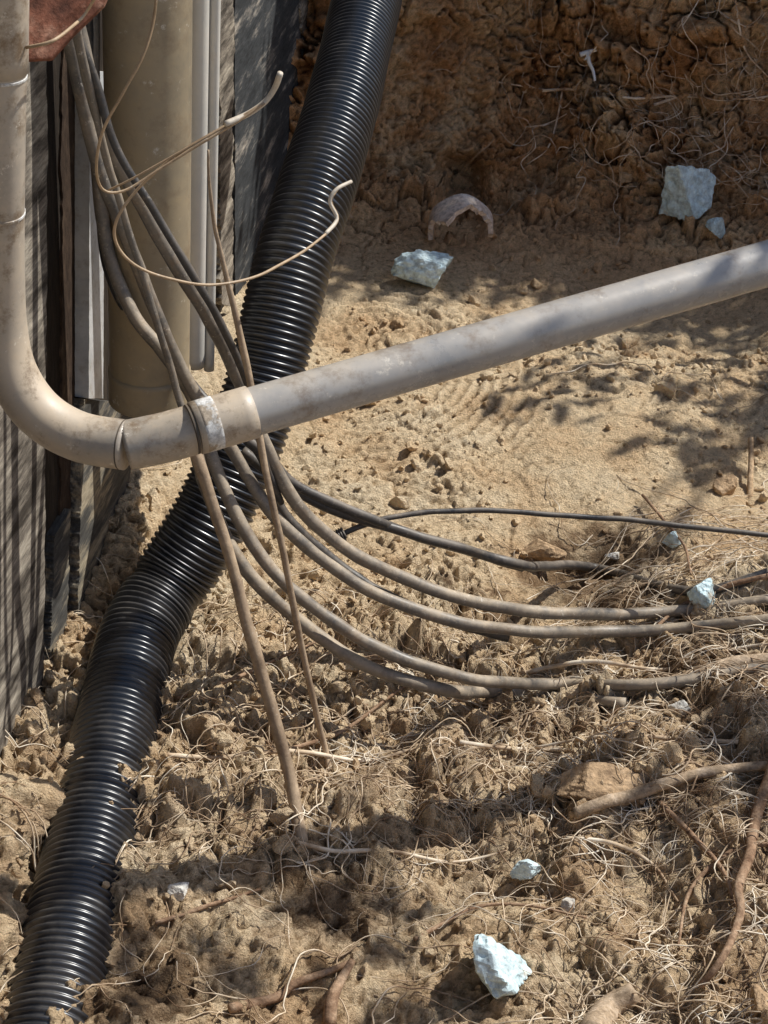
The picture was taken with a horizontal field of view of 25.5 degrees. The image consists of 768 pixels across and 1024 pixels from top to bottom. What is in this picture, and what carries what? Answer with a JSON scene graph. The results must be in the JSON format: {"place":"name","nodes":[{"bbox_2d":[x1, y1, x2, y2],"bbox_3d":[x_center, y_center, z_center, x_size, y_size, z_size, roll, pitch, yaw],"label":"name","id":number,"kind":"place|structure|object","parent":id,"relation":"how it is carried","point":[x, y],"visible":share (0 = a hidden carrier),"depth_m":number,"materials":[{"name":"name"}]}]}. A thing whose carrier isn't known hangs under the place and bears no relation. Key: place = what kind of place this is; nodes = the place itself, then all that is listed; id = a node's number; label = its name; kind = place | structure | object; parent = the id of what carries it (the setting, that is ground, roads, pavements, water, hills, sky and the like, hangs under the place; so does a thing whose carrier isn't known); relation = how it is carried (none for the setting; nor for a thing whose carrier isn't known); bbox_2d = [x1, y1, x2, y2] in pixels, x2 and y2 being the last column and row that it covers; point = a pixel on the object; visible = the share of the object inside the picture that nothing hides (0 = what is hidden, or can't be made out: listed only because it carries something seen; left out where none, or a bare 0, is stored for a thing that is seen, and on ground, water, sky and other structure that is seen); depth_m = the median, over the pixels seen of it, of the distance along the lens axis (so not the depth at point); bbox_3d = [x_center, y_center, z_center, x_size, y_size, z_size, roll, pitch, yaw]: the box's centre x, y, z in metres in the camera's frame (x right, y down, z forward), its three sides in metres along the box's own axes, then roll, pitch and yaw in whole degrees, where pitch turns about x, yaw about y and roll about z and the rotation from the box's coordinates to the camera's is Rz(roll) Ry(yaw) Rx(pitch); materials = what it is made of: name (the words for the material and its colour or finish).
{"place":"outdoors","nodes":[
{"label":"outdoors","id":0,"kind":"place"},
{"bbox_2d":[43,508,70,659],"bbox_3d":[-0.607,0.184,3.133,0.020,0.361,0.161,8,33,5],"label":"grey board","id":1,"kind":"object","parent":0,"point":[57,566],"visible":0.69,"depth_m":3.09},
{"bbox_2d":[0,0,767,1023],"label":"ground","id":2,"kind":"structure","parent":0,"point":[582,442],"depth_m":3.55,"materials":[{"name":"soil"}]},
{"bbox_2d":[67,398,131,615],"bbox_3d":[-0.557,-0.024,3.312,0.028,0.581,0.415,8,33,5],"label":"grey board","id":3,"kind":"object","parent":2,"relation":"on","point":[96,493],"visible":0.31,"depth_m":3.21,"materials":[{"name":"grey wood"}]},
{"bbox_2d":[43,10,223,631],"bbox_3d":[-0.416,-1.543,3.600,0.180,3.200,7.309,8,33,5],"label":"backing","id":4,"kind":"object","parent":2,"relation":"on","point":[53,215],"visible":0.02,"depth_m":2.87,"materials":[{"name":"brown wood"}]},
{"bbox_2d":[0,61,47,757],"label":"concrete strip","id":5,"kind":"object","parent":4,"relation":"attached to","point":[22,527],"visible":0.59,"depth_m":2.77,"materials":[{"name":"grey concrete"}]},
{"bbox_2d":[57,49,84,515],"bbox_3d":[-0.546,-0.394,2.955,0.008,1.112,0.261,8,33,5],"label":"dark post","id":6,"kind":"object","parent":4,"relation":"attached to","point":[66,161],"visible":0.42,"depth_m":2.90,"materials":[{"name":"black metal"}]},
{"bbox_2d":[75,71,103,397],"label":"metal trim","id":7,"kind":"structure","parent":4,"relation":"attached to","point":[89,308],"depth_m":2.98,"materials":[{"name":"grey metal"}]},
{"bbox_2d":[189,0,209,369],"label":"utility conduit","id":8,"kind":"object","parent":4,"relation":"attached to","point":[200,49],"visible":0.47,"depth_m":2.96,"materials":[{"name":"grey plastic"}]},
{"bbox_2d":[204,0,220,371],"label":"utility conduit","id":9,"kind":"object","parent":4,"relation":"attached to","point":[214,61],"visible":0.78,"depth_m":2.97,"materials":[{"name":"grey plastic"}]},
{"bbox_2d":[113,102,338,285],"bbox_3d":[-0.175,-0.503,2.555,0.119,0.303,0.519,28,39,31],"label":"copper wire","id":10,"kind":"object","parent":4,"relation":"attached to","point":[188,282],"visible":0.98,"depth_m":2.49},
{"bbox_2d":[107,114,245,190],"bbox_3d":[-0.282,-0.512,2.402,0.219,0.125,0.015,-4,34,-13],"label":"copper wire","id":11,"kind":"object","parent":10,"relation":"attached to","point":[166,159],"visible":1,"depth_m":2.40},
{"bbox_2d":[95,0,263,193],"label":"copper wire","id":12,"kind":"object","parent":10,"relation":"attached to","point":[119,100],"visible":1,"depth_m":2.34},
{"bbox_2d":[223,71,282,126],"bbox_3d":[-0.186,-0.583,2.385,0.084,0.076,0.026,-7,35,-18],"label":"wire end sheath","id":13,"kind":"object","parent":12,"relation":"attached to","point":[265,100],"visible":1,"depth_m":2.39,"materials":[{"name":"white plastic"}]},
{"bbox_2d":[324,180,352,235],"bbox_3d":[-0.081,-0.499,2.773,0.020,0.068,0.086,18,35,19],"label":"wire end sheath","id":14,"kind":"object","parent":10,"relation":"attached to","point":[332,208],"visible":1,"depth_m":2.77,"materials":[{"name":"white plastic"}]},
{"bbox_2d":[102,0,192,417],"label":"drain pipe","id":15,"kind":"object","parent":2,"relation":"on","point":[151,118],"visible":0.71,"depth_m":2.71,"materials":[{"name":"brown plastic"}]},
{"bbox_2d":[86,19,522,571],"bbox_3d":[-0.101,-0.343,2.863,0.809,1.081,0.093,3,33,-2],"label":"electrical cable","id":16,"kind":"object","parent":15,"relation":"attached to","point":[336,504],"visible":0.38,"depth_m":3.03,"materials":[{"name":"grey plastic"}]},
{"bbox_2d":[167,882,188,900],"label":"broken stone","id":17,"kind":"object","parent":2,"relation":"on","point":[178,891],"visible":1,"depth_m":2.65,"materials":[{"name":"grey stone"}]},
{"bbox_2d":[2,0,401,1023],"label":"corrugated drain pipe","id":18,"kind":"object","parent":2,"relation":"on","point":[160,596],"visible":0.84,"depth_m":3.13,"materials":[{"name":"black plastic"}]},
{"bbox_2d":[155,888,260,924],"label":"tree root","id":19,"kind":"object","parent":2,"relation":"on","point":[191,911],"visible":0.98,"depth_m":2.65,"materials":[{"name":"brown wood"}]},
{"bbox_2d":[209,744,217,752],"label":"broken stone","id":20,"kind":"object","parent":2,"relation":"on","point":[211,747],"visible":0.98,"depth_m":2.91,"materials":[{"name":"brown stone"}]},
{"bbox_2d":[215,0,234,305],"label":"rough edge strip","id":21,"kind":"object","parent":2,"relation":"on","point":[225,204],"visible":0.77,"depth_m":3.93,"materials":[{"name":"concrete"}]},
{"bbox_2d":[176,641,315,699],"bbox_3d":[-0.228,0.284,3.107,0.343,0.035,0.036,-21,41,-34],"label":"tree root","id":22,"kind":"object","parent":2,"relation":"on","point":[231,679],"visible":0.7,"depth_m":3.08,"materials":[{"name":"beige wood"}]},
{"bbox_2d":[191,454,307,841],"bbox_3d":[-0.203,0.226,2.727,0.053,0.624,0.359,-20,41,-33],"label":"steel rod","id":23,"kind":"object","parent":2,"relation":"on","point":[258,662],"visible":0.94,"depth_m":2.73,"materials":[{"name":"brown metal"}]},
{"bbox_2d":[232,0,300,295],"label":"house wall","id":24,"kind":"structure","parent":2,"relation":"on","point":[267,33],"depth_m":4.38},
{"bbox_2d":[298,0,308,54],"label":"edge strip","id":25,"kind":"object","parent":24,"relation":"attached to","point":[303,8],"visible":0.05,"depth_m":4.76,"materials":[{"name":"concrete"}]},
{"bbox_2d":[207,150,331,771],"bbox_3d":[-0.159,-0.032,2.727,0.052,1.049,0.358,-25,43,-38],"label":"steel rod","id":26,"kind":"object","parent":2,"relation":"on","point":[274,513],"visible":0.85,"depth_m":2.74,"materials":[{"name":"metal"}]},
{"bbox_2d":[227,960,347,1013],"bbox_3d":[-0.141,0.711,2.535,0.200,0.029,0.019,-14,37,-26],"label":"tree root","id":27,"kind":"object","parent":2,"relation":"on","point":[265,1000],"visible":0.98,"depth_m":2.53,"materials":[{"name":"brown wood"}]},
{"bbox_2d":[167,746,485,761],"bbox_3d":[-0.088,0.418,2.946,0.585,0.055,0.028,-4,34,-13],"label":"tree root","id":28,"kind":"object","parent":2,"relation":"on","point":[306,752],"visible":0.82,"depth_m":2.91,"materials":[{"name":"brown plant"}]},
{"bbox_2d":[322,958,354,1023],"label":"tree root","id":29,"kind":"object","parent":2,"relation":"on","point":[331,1003],"visible":1,"depth_m":2.50,"materials":[{"name":"brown wood"}]},
{"bbox_2d":[289,686,404,748],"bbox_3d":[-0.056,0.368,3.016,0.336,0.032,0.012,-25,43,-37],"label":"tree root","id":30,"kind":"object","parent":2,"relation":"on","point":[337,733],"visible":0.74,"depth_m":3.02,"materials":[{"name":"beige wood"}]},
{"bbox_2d":[252,439,509,641],"bbox_3d":[-0.020,0.043,3.023,0.532,0.402,0.052,8,33,4],"label":"electrical cable","id":31,"kind":"object","parent":2,"relation":"on","point":[283,510],"visible":0.25,"depth_m":3.04,"materials":[{"name":"grey rubber"}]},
{"bbox_2d":[0,314,767,1023],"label":"dry roots","id":32,"kind":"object","parent":2,"relation":"on","point":[572,760],"visible":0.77,"depth_m":2.88,"materials":[{"name":"beige plant"}]},
{"bbox_2d":[0,0,767,469],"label":"electrical conduit","id":33,"kind":"object","parent":2,"relation":"on","point":[38,410],"visible":1,"depth_m":2.35,"materials":[{"name":"grey plastic"}]},
{"bbox_2d":[25,0,94,48],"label":"copper wire","id":34,"kind":"object","parent":33,"relation":"attached to","point":[68,29],"visible":1,"depth_m":2.09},
{"bbox_2d":[29,0,107,61],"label":"rusty steel bracket","id":35,"kind":"object","parent":33,"relation":"attached to","point":[49,20],"visible":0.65,"depth_m":2.15,"materials":[{"name":"brown metal"}]},
{"bbox_2d":[0,0,767,1023],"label":"soil clods","id":36,"kind":"object","parent":2,"relation":"on","point":[672,750],"visible":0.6,"depth_m":3.13,"materials":[{"name":"brown soil"}]},
{"bbox_2d":[295,840,506,862],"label":"tree root","id":37,"kind":"object","parent":2,"relation":"on","point":[336,851],"visible":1,"depth_m":2.77,"materials":[{"name":"brown plant"}]},
{"bbox_2d":[190,454,628,708],"bbox_3d":[0.039,0.152,2.991,0.839,0.521,0.194,7,33,3],"label":"electrical cable","id":38,"kind":"object","parent":2,"relation":"on","point":[260,586],"visible":0.71,"depth_m":2.97,"materials":[{"name":"grey plastic"}]},
{"bbox_2d":[64,39,767,638],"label":"electrical cable","id":39,"kind":"object","parent":2,"relation":"on","point":[300,541],"visible":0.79,"depth_m":2.97,"materials":[{"name":"beige plastic"}]},
{"bbox_2d":[72,26,767,620],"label":"electrical cable","id":40,"kind":"object","parent":2,"relation":"on","point":[310,518],"visible":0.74,"depth_m":3.00,"materials":[{"name":"grey rubber"}]},
{"bbox_2d":[74,35,283,505],"bbox_3d":[-0.307,-0.347,2.666,0.346,0.851,0.050,-4,34,-14],"label":"electrical cable","id":41,"kind":"object","parent":40,"relation":"attached to","point":[161,222],"visible":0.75,"depth_m":2.59,"materials":[{"name":"grey plastic"}]},
{"bbox_2d":[74,30,184,406],"bbox_3d":[-0.369,-0.434,2.571,0.192,0.762,0.064,2,33,-4],"label":"electrical cable","id":42,"kind":"object","parent":41,"relation":"attached to","point":[95,111],"visible":0.81,"depth_m":2.59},
{"bbox_2d":[391,249,452,287],"bbox_3d":[0.099,-0.644,4.555,0.148,0.120,0.102,14,34,15],"label":"broken stone","id":43,"kind":"object","parent":2,"relation":"on","point":[426,268],"visible":1,"depth_m":4.52,"materials":[{"name":"grey stone"}]},
{"bbox_2d":[90,12,767,691],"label":"electrical cable","id":44,"kind":"object","parent":2,"relation":"on","point":[254,546],"visible":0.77,"depth_m":2.92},
{"bbox_2d":[428,194,492,239],"bbox_3d":[0.214,-0.794,4.683,0.182,0.135,0.143,5,33,0],"label":"broken clay pipe","id":45,"kind":"object","parent":2,"relation":"on","point":[447,211],"visible":1,"depth_m":4.68,"materials":[{"name":"ceramic"}]},
{"bbox_2d":[413,902,586,940],"bbox_3d":[0.178,0.637,2.683,0.278,0.024,0.061,-2,34,-11],"label":"tree root","id":46,"kind":"object","parent":2,"relation":"on","point":[440,924],"visible":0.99,"depth_m":2.69,"materials":[{"name":"brown wood"}]},
{"bbox_2d":[473,934,531,998],"bbox_3d":[0.169,0.679,2.548,0.094,0.101,0.105,18,35,20],"label":"broken stone","id":47,"kind":"object","parent":2,"relation":"on","point":[500,969],"visible":1,"depth_m":2.51,"materials":[{"name":"white stone"}]},
{"bbox_2d":[241,447,767,595],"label":"electrical cable","id":48,"kind":"object","parent":2,"relation":"on","point":[249,456],"visible":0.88,"depth_m":3.14,"materials":[{"name":"plastic"}]},
{"bbox_2d":[477,78,554,90],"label":"tree root","id":49,"kind":"object","parent":2,"relation":"on","point":[521,86],"visible":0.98,"depth_m":4.97,"materials":[{"name":"brown plant"}]},
{"bbox_2d":[510,859,540,879],"bbox_3d":[0.233,0.580,2.780,0.035,0.041,0.044,31,41,34],"label":"broken stone","id":50,"kind":"object","parent":2,"relation":"on","point":[525,869],"visible":1,"depth_m":2.77,"materials":[{"name":"grey stone"}]},
{"bbox_2d":[302,0,767,248],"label":"bank roots","id":51,"kind":"object","parent":2,"relation":"on","point":[692,85],"visible":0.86,"depth_m":4.88,"materials":[{"name":"brown plant"}]},
{"bbox_2d":[527,91,562,164],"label":"tree root","id":52,"kind":"object","parent":2,"relation":"on","point":[558,112],"visible":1,"depth_m":4.98,"materials":[{"name":"brown plant"}]},
{"bbox_2d":[523,538,566,560],"bbox_3d":[0.335,0.089,3.614,0.105,0.063,0.055,5,33,0],"label":"broken stone","id":53,"kind":"object","parent":2,"relation":"on","point":[537,549],"visible":0.95,"depth_m":3.59,"materials":[{"name":"brown stone"}]},
{"bbox_2d":[458,740,644,783],"bbox_3d":[0.304,0.419,2.956,0.338,0.102,0.102,17,35,17],"label":"tree root","id":54,"kind":"object","parent":2,"relation":"on","point":[477,744],"visible":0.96,"depth_m":3.00,"materials":[{"name":"beige plant"}]},
{"bbox_2d":[344,507,767,537],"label":"electrical cable","id":55,"kind":"object","parent":2,"relation":"on","point":[354,528],"visible":0.96,"depth_m":3.18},
{"bbox_2d":[334,527,346,540],"bbox_3d":[-0.084,0.046,3.080,0.034,0.037,0.028,-5,34,-15],"label":"wire coil","id":56,"kind":"object","parent":55,"relation":"attached to","point":[340,532],"visible":0.38,"depth_m":3.07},
{"bbox_2d":[561,897,574,912],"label":"broken stone","id":57,"kind":"object","parent":2,"relation":"on","point":[567,903],"visible":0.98,"depth_m":2.70,"materials":[{"name":"grey stone"}]},
{"bbox_2d":[579,48,596,80],"bbox_3d":[0.593,-1.280,4.847,0.077,0.085,0.059,5,33,0],"label":"plastic scrap","id":58,"kind":"object","parent":2,"relation":"on","point":[588,52],"visible":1,"depth_m":4.84,"materials":[{"name":"white plastic"}]},
{"bbox_2d":[557,762,643,808],"bbox_3d":[0.363,0.464,2.852,0.144,0.068,0.068,5,33,0],"label":"broken stone","id":59,"kind":"object","parent":2,"relation":"on","point":[579,781],"visible":0.88,"depth_m":2.84,"materials":[{"name":"beige stone"}]},
{"bbox_2d":[580,982,641,1023],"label":"tree root","id":60,"kind":"object","parent":2,"relation":"on","point":[606,1009],"visible":0.99,"depth_m":2.51,"materials":[{"name":"brown plant"}]},
{"bbox_2d":[605,552,619,559],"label":"broken stone","id":61,"kind":"object","parent":2,"relation":"on","point":[613,556],"visible":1,"depth_m":3.59,"materials":[{"name":"white stone"}]},
{"bbox_2d":[566,836,678,902],"bbox_3d":[0.399,0.565,2.758,0.215,0.031,0.061,26,38,29],"label":"tree root","id":62,"kind":"object","parent":2,"relation":"on","point":[621,846],"visible":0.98,"depth_m":2.77,"materials":[{"name":"brown wood"}]},
{"bbox_2d":[535,734,738,747],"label":"tree root","id":63,"kind":"object","parent":2,"relation":"on","point":[660,737],"visible":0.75,"depth_m":2.94,"materials":[{"name":"beige wood"}]},
{"bbox_2d":[519,643,767,674],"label":"tree root","id":64,"kind":"object","parent":2,"relation":"on","point":[570,663],"visible":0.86,"depth_m":3.16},
{"bbox_2d":[523,88,764,100],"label":"tree root","id":65,"kind":"object","parent":2,"relation":"on","point":[611,94],"visible":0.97,"depth_m":4.93,"materials":[{"name":"brown plant"}]},
{"bbox_2d":[641,494,691,574],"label":"tree root","id":66,"kind":"object","parent":2,"relation":"on","point":[663,519],"visible":0.93,"depth_m":3.55,"materials":[{"name":"brown wood"}]},
{"bbox_2d":[573,760,767,819],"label":"tree root","id":67,"kind":"object","parent":2,"relation":"on","point":[600,803],"visible":1,"depth_m":2.83,"materials":[{"name":"brown plant"}]},
{"bbox_2d":[661,531,680,547],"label":"broken stone","id":68,"kind":"object","parent":2,"relation":"on","point":[672,537],"visible":0.97,"depth_m":3.52,"materials":[{"name":"white stone"}]},
{"bbox_2d":[667,700,691,717],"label":"broken stone","id":69,"kind":"object","parent":2,"relation":"on","point":[681,704],"visible":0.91,"depth_m":3.01,"materials":[{"name":"white stone"}]},
{"bbox_2d":[662,0,698,70],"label":"tree root","id":70,"kind":"object","parent":2,"relation":"on","point":[686,20],"visible":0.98,"depth_m":4.76,"materials":[{"name":"brown plant"}]},
{"bbox_2d":[659,165,715,219],"bbox_3d":[0.870,-0.925,4.827,0.140,0.163,0.145,14,34,15],"label":"broken stone","id":71,"kind":"object","parent":2,"relation":"on","point":[688,191],"visible":1,"depth_m":4.79,"materials":[{"name":"grey stone"}]},
{"bbox_2d":[657,800,735,907],"bbox_3d":[0.509,0.542,2.709,0.033,0.054,0.287,-5,34,-14],"label":"tree root","id":72,"kind":"object","parent":2,"relation":"on","point":[691,834],"visible":1,"depth_m":2.74,"materials":[{"name":"brown wood"}]},
{"bbox_2d":[629,653,767,696],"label":"tree root","id":73,"kind":"object","parent":2,"relation":"on","point":[740,659],"visible":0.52,"depth_m":3.08,"materials":[{"name":"beige plant"}]},
{"bbox_2d":[687,578,715,607],"bbox_3d":[0.612,0.162,3.264,0.057,0.065,0.044,26,38,29],"label":"broken stone","id":74,"kind":"object","parent":2,"relation":"on","point":[702,593],"visible":0.98,"depth_m":3.25,"materials":[{"name":"white stone"}]},
{"bbox_2d":[639,573,767,642],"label":"tree root","id":75,"kind":"object","parent":2,"relation":"on","point":[743,581],"visible":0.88,"depth_m":3.25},
{"bbox_2d":[653,93,767,105],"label":"tree root","id":76,"kind":"object","parent":2,"relation":"on","point":[665,100],"visible":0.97,"depth_m":4.93,"materials":[{"name":"brown plant"}]},
{"bbox_2d":[705,217,724,238],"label":"broken stone","id":77,"kind":"object","parent":2,"relation":"on","point":[715,226],"visible":1,"depth_m":4.76,"materials":[{"name":"grey stone"}]},
{"bbox_2d":[677,842,767,946],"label":"tree root","id":78,"kind":"object","parent":2,"relation":"on","point":[706,870],"visible":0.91,"depth_m":2.68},
{"bbox_2d":[712,474,737,495],"bbox_3d":[0.757,-0.055,3.767,0.058,0.052,0.036,-12,37,-25],"label":"broken stone","id":79,"kind":"object","parent":2,"relation":"on","point":[725,485],"visible":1,"depth_m":3.76,"materials":[{"name":"beige stone"}]},
{"bbox_2d":[698,763,767,988],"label":"tree root","id":80,"kind":"object","parent":2,"relation":"on","point":[758,807],"visible":0.99,"depth_m":2.61,"materials":[{"name":"brown wood"}]},
{"bbox_2d":[747,437,753,498],"bbox_3d":[0.825,-0.092,3.821,0.014,0.087,0.169,7,33,3],"label":"wooden stick","id":81,"kind":"object","parent":2,"relation":"on","point":[750,467],"visible":0.96,"depth_m":3.82,"materials":[{"name":"brown wood"}]},
{"bbox_2d":[734,0,767,76],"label":"tree root","id":82,"kind":"object","parent":2,"relation":"on","point":[739,27],"visible":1,"depth_m":4.79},
{"bbox_2d":[750,983,767,1016],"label":"broken stone","id":83,"kind":"object","parent":2,"relation":"on","point":[759,995],"visible":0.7,"depth_m":2.42,"materials":[{"name":"brown stone"}]},
{"bbox_2d":[618,162,632,182],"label":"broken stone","id":84,"kind":"object","parent":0,"point":[626,177],"visible":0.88,"depth_m":4.92,"materials":[{"name":"brown stone"}]}
]}

